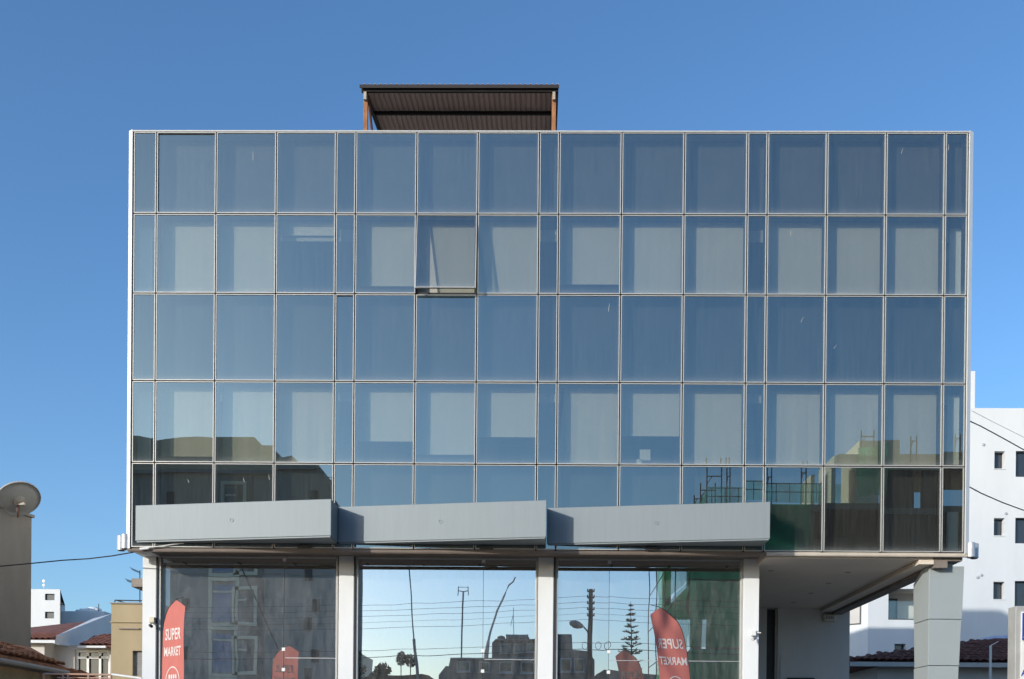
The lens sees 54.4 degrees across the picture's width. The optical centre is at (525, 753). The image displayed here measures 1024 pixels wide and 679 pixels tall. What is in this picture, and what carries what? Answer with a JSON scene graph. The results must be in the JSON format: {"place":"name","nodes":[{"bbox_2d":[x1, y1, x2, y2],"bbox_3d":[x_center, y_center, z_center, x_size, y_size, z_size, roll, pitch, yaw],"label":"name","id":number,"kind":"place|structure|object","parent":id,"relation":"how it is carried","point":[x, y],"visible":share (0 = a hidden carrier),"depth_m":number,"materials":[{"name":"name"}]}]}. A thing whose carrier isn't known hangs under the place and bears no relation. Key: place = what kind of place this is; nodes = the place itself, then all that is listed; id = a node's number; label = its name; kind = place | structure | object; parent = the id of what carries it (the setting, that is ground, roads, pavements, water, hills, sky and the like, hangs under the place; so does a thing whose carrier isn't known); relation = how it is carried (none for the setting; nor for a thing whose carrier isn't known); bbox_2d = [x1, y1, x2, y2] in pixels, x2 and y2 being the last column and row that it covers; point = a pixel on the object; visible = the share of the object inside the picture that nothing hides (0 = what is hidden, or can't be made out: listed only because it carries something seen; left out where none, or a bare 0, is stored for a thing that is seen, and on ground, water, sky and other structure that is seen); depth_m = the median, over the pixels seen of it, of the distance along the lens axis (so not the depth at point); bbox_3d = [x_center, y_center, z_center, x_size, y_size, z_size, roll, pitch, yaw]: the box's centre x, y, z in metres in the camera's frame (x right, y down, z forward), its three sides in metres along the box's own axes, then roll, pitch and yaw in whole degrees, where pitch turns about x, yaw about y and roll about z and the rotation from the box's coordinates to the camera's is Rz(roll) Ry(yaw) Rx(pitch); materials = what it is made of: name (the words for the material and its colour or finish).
{"place":"outdoors","nodes":[
{"label":"outdoors","id":0,"kind":"place"},
{"bbox_2d":[31,580,64,644],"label":"white house","id":1,"kind":"structure","parent":0,"point":[47,606],"depth_m":60.62,"materials":[{"name":"white paint"}]},
{"bbox_2d":[31,614,110,676],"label":"pale house","id":2,"kind":"structure","parent":0,"point":[85,646],"depth_m":40.60,"materials":[{"name":"white paint"}]},
{"bbox_2d":[76,650,109,676],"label":"window","id":3,"kind":"structure","parent":2,"relation":"in","point":[89,661],"depth_m":40.68,"materials":[{"name":"white plastic"}]},
{"bbox_2d":[61,604,110,623],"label":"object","id":4,"kind":"structure","parent":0,"point":[85,614],"depth_m":64.62,"materials":[{"name":"stone"}]},
{"bbox_2d":[110,569,142,678],"bbox_3d":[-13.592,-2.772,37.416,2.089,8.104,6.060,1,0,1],"label":"tan building","id":5,"kind":"structure","parent":0,"point":[126,637],"depth_m":34.44,"materials":[{"name":"beige paint"}]},
{"bbox_2d":[0,0,1023,612],"label":"sky","id":6,"kind":"structure","parent":0,"point":[76,76],"materials":[{"name":"blue"}]},
{"bbox_2d":[117,129,978,678],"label":"office building","id":7,"kind":"structure","parent":0,"point":[489,403],"depth_m":20.48,"materials":[{"name":"glass"}]},
{"bbox_2d":[0,552,133,566],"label":"overhead cable","id":8,"kind":"object","parent":7,"relation":"attached to","point":[67,559],"visible":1,"depth_m":21.14,"materials":[{"name":"black plastic"}]},
{"bbox_2d":[131,463,154,546],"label":"window frame","id":9,"kind":"structure","parent":7,"relation":"in","point":[132,463],"depth_m":20.35,"materials":[{"name":"metal"}]},
{"bbox_2d":[132,381,154,461],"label":"window frame","id":10,"kind":"structure","parent":7,"relation":"in","point":[133,381],"depth_m":20.34,"materials":[{"name":"metal"}]},
{"bbox_2d":[133,214,155,292],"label":"window frame","id":11,"kind":"structure","parent":7,"relation":"in","point":[134,214],"depth_m":20.32,"materials":[{"name":"metal"}]},
{"bbox_2d":[133,294,155,380],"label":"window frame","id":12,"kind":"structure","parent":7,"relation":"in","point":[133,294],"depth_m":20.33,"materials":[{"name":"metal"}]},
{"bbox_2d":[134,132,156,213],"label":"window frame","id":13,"kind":"structure","parent":7,"relation":"in","point":[135,133],"depth_m":20.31,"materials":[{"name":"metal"}]},
{"bbox_2d":[154,463,213,547],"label":"window frame","id":14,"kind":"structure","parent":7,"relation":"in","point":[155,463],"depth_m":20.34,"materials":[{"name":"metal"}]},
{"bbox_2d":[155,381,214,462],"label":"window frame","id":15,"kind":"structure","parent":7,"relation":"in","point":[187,412],"depth_m":20.59,"materials":[{"name":"glass"}]},
{"bbox_2d":[156,294,214,380],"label":"window frame","id":16,"kind":"structure","parent":7,"relation":"in","point":[213,379],"depth_m":20.32,"materials":[{"name":"metal"}]},
{"bbox_2d":[156,214,215,293],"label":"window frame","id":17,"kind":"structure","parent":7,"relation":"in","point":[188,247],"depth_m":20.57,"materials":[{"name":"glass"}]},
{"bbox_2d":[157,132,216,213],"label":"window frame","id":18,"kind":"structure","parent":7,"relation":"in","point":[158,133],"depth_m":20.30,"materials":[{"name":"metal"}]},
{"bbox_2d":[214,463,273,547],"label":"window frame","id":19,"kind":"structure","parent":7,"relation":"in","point":[215,463],"depth_m":20.32,"materials":[{"name":"metal"}]},
{"bbox_2d":[215,294,274,380],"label":"window frame","id":20,"kind":"structure","parent":7,"relation":"in","point":[216,379],"depth_m":20.31,"materials":[{"name":"metal"}]},
{"bbox_2d":[215,381,274,462],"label":"window frame","id":21,"kind":"structure","parent":7,"relation":"in","point":[247,433],"depth_m":20.57,"materials":[{"name":"glass"}]},
{"bbox_2d":[216,214,275,293],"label":"window frame","id":22,"kind":"structure","parent":7,"relation":"in","point":[248,248],"depth_m":20.56,"materials":[{"name":"glass"}]},
{"bbox_2d":[216,132,276,213],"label":"window frame","id":23,"kind":"structure","parent":7,"relation":"in","point":[275,133],"depth_m":20.28,"materials":[{"name":"metal"}]},
{"bbox_2d":[155,555,338,678],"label":"shop window","id":24,"kind":"structure","parent":7,"relation":"in","point":[242,613],"depth_m":21.29,"materials":[{"name":"clear glass"}]},
{"bbox_2d":[274,464,333,548],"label":"window frame","id":25,"kind":"structure","parent":7,"relation":"in","point":[275,464],"depth_m":20.30,"materials":[{"name":"metal"}]},
{"bbox_2d":[275,382,333,462],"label":"window frame","id":26,"kind":"structure","parent":7,"relation":"in","point":[306,428],"depth_m":20.56,"materials":[{"name":"glass"}]},
{"bbox_2d":[275,294,334,381],"bbox_3d":[-4.492,-8.485,20.302,1.194,1.757,0.046,1,0,1],"label":"window frame","id":27,"kind":"structure","parent":7,"relation":"in","point":[276,294],"depth_m":20.29,"materials":[{"name":"metal"}]},
{"bbox_2d":[276,214,335,293],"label":"window frame","id":28,"kind":"structure","parent":7,"relation":"in","point":[287,228],"depth_m":20.53,"materials":[{"name":"glass"}]},
{"bbox_2d":[277,132,335,213],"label":"window frame","id":29,"kind":"structure","parent":7,"relation":"in","point":[278,133],"depth_m":20.27,"materials":[{"name":"metal"}]},
{"bbox_2d":[334,382,353,463],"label":"window frame","id":30,"kind":"structure","parent":7,"relation":"in","point":[335,382],"depth_m":20.28,"materials":[{"name":"metal"}]},
{"bbox_2d":[335,294,353,381],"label":"window frame","id":31,"kind":"structure","parent":7,"relation":"in","point":[336,294],"depth_m":20.27,"materials":[{"name":"metal"}]},
{"bbox_2d":[336,214,354,293],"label":"window frame","id":32,"kind":"structure","parent":7,"relation":"in","point":[336,214],"depth_m":20.26,"materials":[{"name":"metal"}]},
{"bbox_2d":[336,132,355,213],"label":"window frame","id":33,"kind":"structure","parent":7,"relation":"in","point":[337,132],"depth_m":20.26,"materials":[{"name":"metal"}]},
{"bbox_2d":[353,464,413,548],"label":"window frame","id":34,"kind":"structure","parent":7,"relation":"in","point":[354,464],"depth_m":20.29,"materials":[{"name":"metal"}]},
{"bbox_2d":[354,382,414,463],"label":"window frame","id":35,"kind":"structure","parent":7,"relation":"in","point":[384,414],"depth_m":20.54,"materials":[{"name":"glass"}]},
{"bbox_2d":[355,294,414,381],"bbox_3d":[-2.861,-8.470,20.281,1.217,1.757,0.046,1,0,1],"label":"window frame","id":36,"kind":"structure","parent":7,"relation":"in","point":[355,294],"depth_m":20.26,"materials":[{"name":"metal"}]},
{"bbox_2d":[355,214,415,293],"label":"window frame","id":37,"kind":"structure","parent":7,"relation":"in","point":[386,250],"depth_m":20.52,"materials":[{"name":"glass"}]},
{"bbox_2d":[356,132,416,214],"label":"window frame","id":38,"kind":"structure","parent":7,"relation":"in","point":[392,133],"depth_m":20.25,"materials":[{"name":"metal"}]},
{"bbox_2d":[414,464,474,548],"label":"window frame","id":39,"kind":"structure","parent":7,"relation":"in","point":[415,464],"depth_m":20.26,"materials":[{"name":"metal"}]},
{"bbox_2d":[415,295,475,381],"bbox_3d":[-1.616,-8.459,20.265,1.223,1.757,0.046,1,0,1],"label":"window frame","id":40,"kind":"structure","parent":7,"relation":"in","point":[416,295],"depth_m":20.25,"materials":[{"name":"metal"}]},
{"bbox_2d":[415,382,475,463],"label":"window frame","id":41,"kind":"structure","parent":7,"relation":"in","point":[445,415],"depth_m":20.52,"materials":[{"name":"glass"}]},
{"bbox_2d":[353,556,537,678],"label":"shop window","id":42,"kind":"structure","parent":7,"relation":"in","point":[414,617],"depth_m":21.23,"materials":[{"name":"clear glass"}]},
{"bbox_2d":[415,214,476,288],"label":"window frame","id":43,"kind":"structure","parent":7,"relation":"in","point":[418,215],"depth_m":20.15,"materials":[{"name":"metal"}]},
{"bbox_2d":[417,132,477,214],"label":"window frame","id":44,"kind":"structure","parent":7,"relation":"in","point":[419,133],"depth_m":20.23,"materials":[{"name":"metal"}]},
{"bbox_2d":[360,83,558,129],"bbox_3d":[-1.448,-14.272,24.820,4.459,3.396,5.215,1,0,1],"label":"roof shelter","id":45,"kind":"object","parent":7,"relation":"on","point":[471,106],"visible":0.42,"depth_m":23.24,"materials":[{"name":"brown metal"}]},
{"bbox_2d":[475,465,535,549],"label":"window frame","id":46,"kind":"structure","parent":7,"relation":"in","point":[476,465],"depth_m":20.25,"materials":[{"name":"metal"}]},
{"bbox_2d":[476,383,536,464],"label":"window frame","id":47,"kind":"structure","parent":7,"relation":"in","point":[502,412],"depth_m":20.50,"materials":[{"name":"glass"}]},
{"bbox_2d":[477,295,537,381],"bbox_3d":[-0.370,-8.447,20.248,1.220,1.757,0.046,1,0,1],"label":"window frame","id":48,"kind":"structure","parent":7,"relation":"in","point":[478,295],"depth_m":20.23,"materials":[{"name":"metal"}]},
{"bbox_2d":[478,215,537,294],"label":"window frame","id":49,"kind":"structure","parent":7,"relation":"in","point":[507,251],"depth_m":20.49,"materials":[{"name":"glass"}]},
{"bbox_2d":[478,132,538,214],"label":"window frame","id":50,"kind":"structure","parent":7,"relation":"in","point":[480,133],"depth_m":20.22,"materials":[{"name":"metal"}]},
{"bbox_2d":[538,295,556,381],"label":"window frame","id":51,"kind":"structure","parent":7,"relation":"in","point":[539,295],"depth_m":20.22,"materials":[{"name":"metal"}]},
{"bbox_2d":[539,215,557,294],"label":"window frame","id":52,"kind":"structure","parent":7,"relation":"in","point":[539,215],"depth_m":20.21,"materials":[{"name":"metal"}]},
{"bbox_2d":[540,133,558,214],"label":"window frame","id":53,"kind":"structure","parent":7,"relation":"in","point":[540,133],"depth_m":20.20,"materials":[{"name":"metal"}]},
{"bbox_2d":[556,465,617,549],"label":"window frame","id":54,"kind":"structure","parent":7,"relation":"in","point":[557,465],"depth_m":20.23,"materials":[{"name":"metal"}]},
{"bbox_2d":[557,383,618,464],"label":"window frame","id":55,"kind":"structure","parent":7,"relation":"in","point":[588,432],"depth_m":20.48,"materials":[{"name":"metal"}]},
{"bbox_2d":[558,295,619,382],"bbox_3d":[1.290,-8.432,20.227,1.246,1.757,0.046,1,0,1],"label":"window frame","id":56,"kind":"structure","parent":7,"relation":"in","point":[559,295],"depth_m":20.21,"materials":[{"name":"metal"}]},
{"bbox_2d":[559,215,620,294],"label":"window frame","id":57,"kind":"structure","parent":7,"relation":"in","point":[588,251],"depth_m":20.46,"materials":[{"name":"glass"}]},
{"bbox_2d":[559,133,621,214],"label":"window frame","id":58,"kind":"structure","parent":7,"relation":"in","point":[560,133],"depth_m":20.19,"materials":[{"name":"metal"}]},
{"bbox_2d":[553,557,743,678],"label":"shop window frame","id":59,"kind":"structure","parent":7,"relation":"in","point":[593,612],"depth_m":21.18,"materials":[{"name":"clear glass"}]},
{"bbox_2d":[619,466,680,550],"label":"window frame","id":60,"kind":"structure","parent":7,"relation":"in","point":[619,466],"depth_m":20.21,"materials":[{"name":"metal"}]},
{"bbox_2d":[619,383,681,464],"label":"window frame","id":61,"kind":"structure","parent":7,"relation":"in","point":[654,412],"depth_m":20.47,"materials":[{"name":"glass"}]},
{"bbox_2d":[620,295,682,382],"bbox_3d":[2.560,-8.420,20.211,1.244,1.757,0.046,1,0,1],"label":"window frame","id":62,"kind":"structure","parent":7,"relation":"in","point":[621,295],"depth_m":20.19,"materials":[{"name":"metal"}]},
{"bbox_2d":[621,215,682,294],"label":"window frame","id":63,"kind":"structure","parent":7,"relation":"in","point":[650,251],"depth_m":20.45,"materials":[{"name":"glass"}]},
{"bbox_2d":[622,133,683,214],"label":"window frame","id":64,"kind":"structure","parent":7,"relation":"in","point":[623,133],"depth_m":20.18,"materials":[{"name":"metal"}]},
{"bbox_2d":[681,466,743,550],"bbox_3d":[3.800,-4.980,20.212,1.249,1.711,0.046,1,0,1],"label":"window frame","id":65,"kind":"structure","parent":7,"relation":"in","point":[682,466],"depth_m":20.19,"materials":[{"name":"metal"}]},
{"bbox_2d":[682,383,744,465],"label":"window frame","id":66,"kind":"structure","parent":7,"relation":"in","point":[711,418],"depth_m":20.45,"materials":[{"name":"glass"}]},
{"bbox_2d":[683,295,745,382],"bbox_3d":[3.831,-8.409,20.194,1.249,1.757,0.046,1,0,1],"label":"window frame","id":67,"kind":"structure","parent":7,"relation":"in","point":[684,295],"depth_m":20.18,"materials":[{"name":"metal"}]},
{"bbox_2d":[684,133,746,214],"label":"window frame","id":68,"kind":"structure","parent":7,"relation":"in","point":[745,213],"depth_m":20.16,"materials":[{"name":"metal"}]},
{"bbox_2d":[684,215,746,294],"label":"window frame","id":69,"kind":"structure","parent":7,"relation":"in","point":[713,251],"depth_m":20.43,"materials":[{"name":"glass"}]},
{"bbox_2d":[745,384,764,465],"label":"window frame","id":70,"kind":"structure","parent":7,"relation":"in","point":[746,384],"depth_m":20.17,"materials":[{"name":"metal"}]},
{"bbox_2d":[746,296,765,382],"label":"window frame","id":71,"kind":"structure","parent":7,"relation":"in","point":[747,296],"depth_m":20.16,"materials":[{"name":"metal"}]},
{"bbox_2d":[746,215,766,294],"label":"window frame","id":72,"kind":"structure","parent":7,"relation":"in","point":[765,216],"depth_m":20.15,"materials":[{"name":"metal"}]},
{"bbox_2d":[747,133,766,214],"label":"window frame","id":73,"kind":"structure","parent":7,"relation":"in","point":[748,213],"depth_m":20.14,"materials":[{"name":"metal"}]},
{"bbox_2d":[766,609,774,678],"bbox_3d":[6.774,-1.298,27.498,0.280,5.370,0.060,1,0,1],"label":"door","id":74,"kind":"structure","parent":7,"relation":"in","point":[770,612],"depth_m":27.46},
{"bbox_2d":[764,466,822,551],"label":"window frame","id":75,"kind":"structure","parent":7,"relation":"in","point":[765,466],"depth_m":20.17,"materials":[{"name":"metal"}]},
{"bbox_2d":[765,384,823,465],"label":"window frame","id":76,"kind":"structure","parent":7,"relation":"in","point":[792,416],"depth_m":20.43,"materials":[{"name":"glass"}]},
{"bbox_2d":[766,296,824,383],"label":"window frame","id":77,"kind":"structure","parent":7,"relation":"in","point":[767,296],"depth_m":20.16,"materials":[{"name":"metal"}]},
{"bbox_2d":[766,215,825,295],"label":"window frame","id":78,"kind":"structure","parent":7,"relation":"in","point":[793,256],"depth_m":20.41,"materials":[{"name":"glass"}]},
{"bbox_2d":[767,133,826,214],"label":"window frame","id":79,"kind":"structure","parent":7,"relation":"in","point":[825,134],"depth_m":20.14,"materials":[{"name":"metal"}]},
{"bbox_2d":[823,467,881,551],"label":"window frame","id":80,"kind":"structure","parent":7,"relation":"in","point":[824,467],"depth_m":20.16,"materials":[{"name":"metal"}]},
{"bbox_2d":[824,384,882,465],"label":"window frame","id":81,"kind":"structure","parent":7,"relation":"in","point":[850,415],"depth_m":20.41,"materials":[{"name":"glass"}]},
{"bbox_2d":[825,296,883,383],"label":"window frame","id":82,"kind":"structure","parent":7,"relation":"in","point":[826,296],"depth_m":20.14,"materials":[{"name":"metal"}]},
{"bbox_2d":[826,215,884,295],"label":"window frame","id":83,"kind":"structure","parent":7,"relation":"in","point":[852,249],"depth_m":20.40,"materials":[{"name":"glass"}]},
{"bbox_2d":[827,133,885,215],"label":"window frame","id":84,"kind":"structure","parent":7,"relation":"in","point":[828,134],"depth_m":20.13,"materials":[{"name":"metal"}]},
{"bbox_2d":[882,467,940,551],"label":"window frame","id":85,"kind":"structure","parent":7,"relation":"in","point":[883,467],"depth_m":20.14,"materials":[{"name":"metal"}]},
{"bbox_2d":[883,384,941,466],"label":"window frame","id":86,"kind":"structure","parent":7,"relation":"in","point":[909,415],"depth_m":20.40,"materials":[{"name":"glass"}]},
{"bbox_2d":[884,296,942,383],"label":"window frame","id":87,"kind":"structure","parent":7,"relation":"in","point":[885,296],"depth_m":20.13,"materials":[{"name":"metal"}]},
{"bbox_2d":[885,216,943,295],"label":"window frame","id":88,"kind":"structure","parent":7,"relation":"in","point":[911,249],"depth_m":20.38,"materials":[{"name":"glass"}]},
{"bbox_2d":[886,133,944,215],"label":"window frame","id":89,"kind":"structure","parent":7,"relation":"in","point":[887,134],"depth_m":20.11,"materials":[{"name":"metal"}]},
{"bbox_2d":[941,467,963,552],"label":"window frame","id":90,"kind":"structure","parent":7,"relation":"in","point":[942,467],"depth_m":20.13,"materials":[{"name":"metal"}]},
{"bbox_2d":[942,385,964,466],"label":"window frame","id":91,"kind":"structure","parent":7,"relation":"in","point":[943,385],"depth_m":20.12,"materials":[{"name":"metal"}]},
{"bbox_2d":[943,296,965,383],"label":"window frame","id":92,"kind":"structure","parent":7,"relation":"in","point":[964,297],"depth_m":20.12,"materials":[{"name":"metal"}]},
{"bbox_2d":[944,216,966,295],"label":"window frame","id":93,"kind":"structure","parent":7,"relation":"in","point":[965,217],"depth_m":20.11,"materials":[{"name":"metal"}]},
{"bbox_2d":[945,133,967,215],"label":"window frame","id":94,"kind":"structure","parent":7,"relation":"in","point":[946,134],"depth_m":20.10,"materials":[{"name":"metal"}]},
{"bbox_2d":[849,638,1007,678],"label":"tiled house","id":95,"kind":"structure","parent":0,"point":[973,660],"depth_m":36.56,"materials":[{"name":"red tile"}]},
{"bbox_2d":[849,371,1023,656],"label":"apartment block","id":96,"kind":"structure","parent":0,"point":[993,587],"depth_m":49.94,"materials":[{"name":"white paint"}]},
{"bbox_2d":[850,606,860,624],"bbox_3d":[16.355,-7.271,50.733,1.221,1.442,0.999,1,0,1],"label":"window","id":97,"kind":"structure","parent":96,"relation":"in","point":[855,614],"depth_m":50.41,"materials":[{"name":"beige glass"}]},
{"bbox_2d":[888,598,897,618],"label":"window","id":98,"kind":"structure","parent":96,"relation":"in","point":[892,603],"depth_m":51.51,"materials":[{"name":"blue glass"}]},
{"bbox_2d":[1015,519,1023,542],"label":"window","id":99,"kind":"structure","parent":96,"relation":"in","point":[1019,523],"depth_m":50.15,"materials":[{"name":"blue glass"}]},
{"bbox_2d":[1015,582,1023,605],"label":"window","id":100,"kind":"structure","parent":96,"relation":"in","point":[1019,586],"depth_m":50.16,"materials":[{"name":"blue glass"}]},
{"bbox_2d":[1016,452,1023,476],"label":"window","id":101,"kind":"structure","parent":96,"relation":"in","point":[1019,455],"depth_m":50.12,"materials":[{"name":"blue glass"}]},
{"label":"ground","id":102,"kind":"structure","parent":0,"visible":0},
{"bbox_2d":[0,504,34,646],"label":"grey house","id":103,"kind":"structure","parent":102,"relation":"on","point":[15,587],"depth_m":24.40,"materials":[{"name":"grey concrete"}]},
{"bbox_2d":[0,481,40,517],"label":"satellite dish","id":104,"kind":"object","parent":103,"relation":"attached to","point":[19,498],"visible":1,"depth_m":23.94,"materials":[{"name":"paint"}]},
{"bbox_2d":[0,641,95,678],"bbox_3d":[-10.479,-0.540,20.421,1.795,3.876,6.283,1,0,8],"label":"old cottage","id":105,"kind":"structure","parent":102,"relation":"on","point":[20,662],"depth_m":20.05,"materials":[{"name":"tile"}]},
{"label":"pavement","id":106,"kind":"structure","parent":0,"visible":0},
{"bbox_2d":[43,673,141,678],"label":"pipe railing","id":107,"kind":"object","parent":106,"relation":"on","point":[91,674],"visible":1,"depth_m":19.17,"materials":[{"name":"beige metal"}]},
{"bbox_2d":[161,597,184,678],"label":"feather flag","id":108,"kind":"object","parent":106,"relation":"on","point":[172,664],"visible":1,"depth_m":17.45,"materials":[{"name":"red fabric"}]},
{"bbox_2d":[650,605,690,678],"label":"feather flag","id":109,"kind":"object","parent":106,"relation":"on","point":[673,661],"visible":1,"depth_m":17.47,"materials":[{"name":"red fabric"}]},
{"bbox_2d":[1007,606,1023,678],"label":"sign pylon","id":110,"kind":"object","parent":106,"relation":"on","point":[1015,642],"visible":1,"depth_m":18.16,"materials":[{"name":"white plastic"}]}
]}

